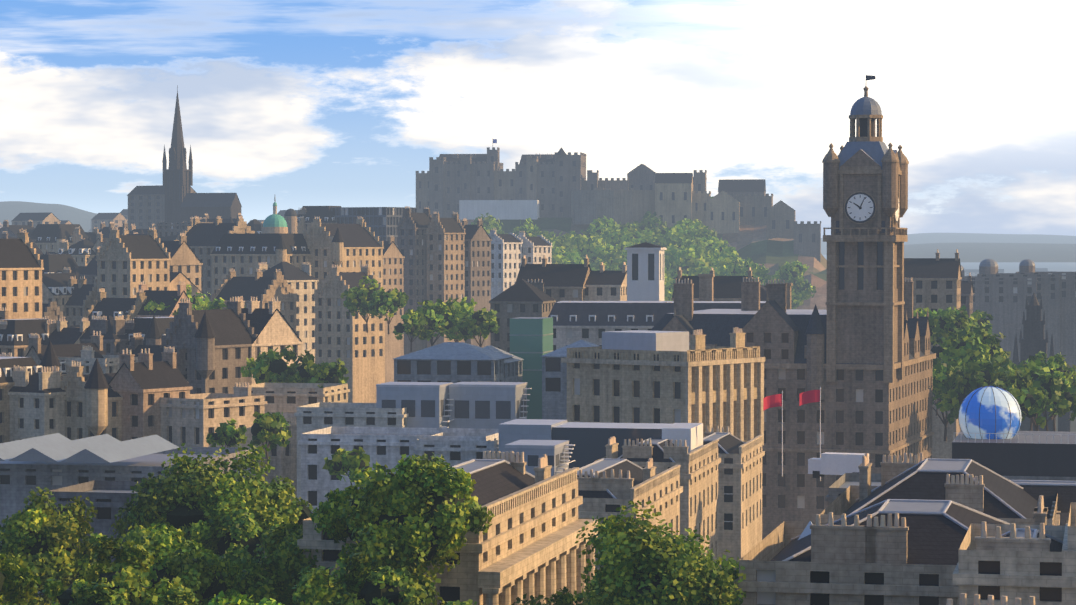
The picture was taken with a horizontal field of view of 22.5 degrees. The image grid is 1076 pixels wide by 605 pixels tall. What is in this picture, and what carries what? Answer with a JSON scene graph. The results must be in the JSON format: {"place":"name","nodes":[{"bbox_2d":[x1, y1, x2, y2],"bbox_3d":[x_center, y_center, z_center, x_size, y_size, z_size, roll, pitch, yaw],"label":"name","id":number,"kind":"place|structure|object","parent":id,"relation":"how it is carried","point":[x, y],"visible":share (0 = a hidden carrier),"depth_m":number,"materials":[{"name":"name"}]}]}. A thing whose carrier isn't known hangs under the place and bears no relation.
{"place":"outdoors","nodes":[
{"label":"outdoors","id":0,"kind":"place"},
{"bbox_2d":[0,201,1075,261],"bbox_3d":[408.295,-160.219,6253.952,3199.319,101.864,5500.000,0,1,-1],"label":"hills","id":1,"kind":"structure","parent":0,"point":[975,247],"depth_m":4489.90,"materials":[{"name":"grey"}]},
{"bbox_2d":[0,0,1075,237],"label":"sky","id":2,"kind":"structure","parent":0,"point":[298,103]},
{"bbox_2d":[144,276,1075,486],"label":"tree foliage","id":3,"kind":"object","parent":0,"point":[971,354],"visible":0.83,"depth_m":497.05,"materials":[{"name":"green plant"}]},
{"bbox_2d":[460,218,826,309],"bbox_3d":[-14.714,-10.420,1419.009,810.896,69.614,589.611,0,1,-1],"label":"hillside","id":4,"kind":"structure","parent":0,"point":[757,246],"depth_m":1434.10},
{"bbox_2d":[471,196,816,308],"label":"trees","id":5,"kind":"object","parent":4,"relation":"on","point":[695,248],"visible":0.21,"depth_m":1365.48,"materials":[{"name":"green plant"}]},
{"bbox_2d":[823,255,1075,431],"bbox_3d":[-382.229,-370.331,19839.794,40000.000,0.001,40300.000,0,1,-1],"label":"ground","id":6,"kind":"structure","parent":0,"point":[1010,267],"depth_m":7353.52,"materials":[{"name":"grey"}]},
{"bbox_2d":[0,443,745,604],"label":"tree foliage","id":7,"kind":"object","parent":6,"relation":"on","point":[192,535],"visible":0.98,"depth_m":171.84,"materials":[{"name":"green plant"}]},
{"bbox_2d":[0,206,973,557],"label":"buildings","id":8,"kind":"structure","parent":6,"relation":"on","point":[90,346],"depth_m":637.33,"materials":[{"name":"stone"}]},
{"bbox_2d":[162,85,820,261],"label":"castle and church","id":9,"kind":"structure","parent":6,"relation":"on","point":[531,186],"depth_m":1473.42,"materials":[{"name":"stone"}]},
{"bbox_2d":[0,426,1075,604],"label":"buildings","id":10,"kind":"structure","parent":6,"relation":"on","point":[982,521],"depth_m":206.25,"materials":[{"name":"stone"}]},
{"bbox_2d":[763,387,820,480],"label":"flags","id":11,"kind":"object","parent":10,"relation":"on","point":[806,397],"visible":1,"depth_m":327.76,"materials":[{"name":"red fabric"}]},
{"bbox_2d":[958,385,1021,438],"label":"globe sculpture","id":12,"kind":"object","parent":10,"relation":"on","point":[989,409],"visible":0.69,"depth_m":333.55,"materials":[{"name":"blue glass"}]},
{"bbox_2d":[0,185,1075,412],"bbox_3d":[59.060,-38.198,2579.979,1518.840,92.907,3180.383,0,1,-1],"label":"distant buildings","id":13,"kind":"structure","parent":6,"relation":"on","point":[999,295],"depth_m":997.22,"materials":[{"name":"stone"}]},
{"bbox_2d":[298,242,792,512],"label":"buildings","id":14,"kind":"structure","parent":6,"relation":"on","point":[567,384],"depth_m":404.06,"materials":[{"name":"stone"}]},
{"bbox_2d":[36,280,1057,604],"bbox_3d":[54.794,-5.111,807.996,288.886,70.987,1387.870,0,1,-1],"label":"tree trunks","id":15,"kind":"object","parent":6,"relation":"on","point":[944,420],"visible":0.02,"depth_m":513.29,"materials":[{"name":"brown plant"}]},
{"bbox_2d":[650,75,935,539],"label":"clock tower building","id":16,"kind":"structure","parent":6,"relation":"on","point":[860,353],"depth_m":451.76,"materials":[{"name":"stone"}]},
{"bbox_2d":[1012,293,1070,431],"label":"scott monument","id":17,"kind":"object","parent":6,"relation":"on","point":[1032,341],"visible":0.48,"depth_m":756.98,"materials":[{"name":"stone"}]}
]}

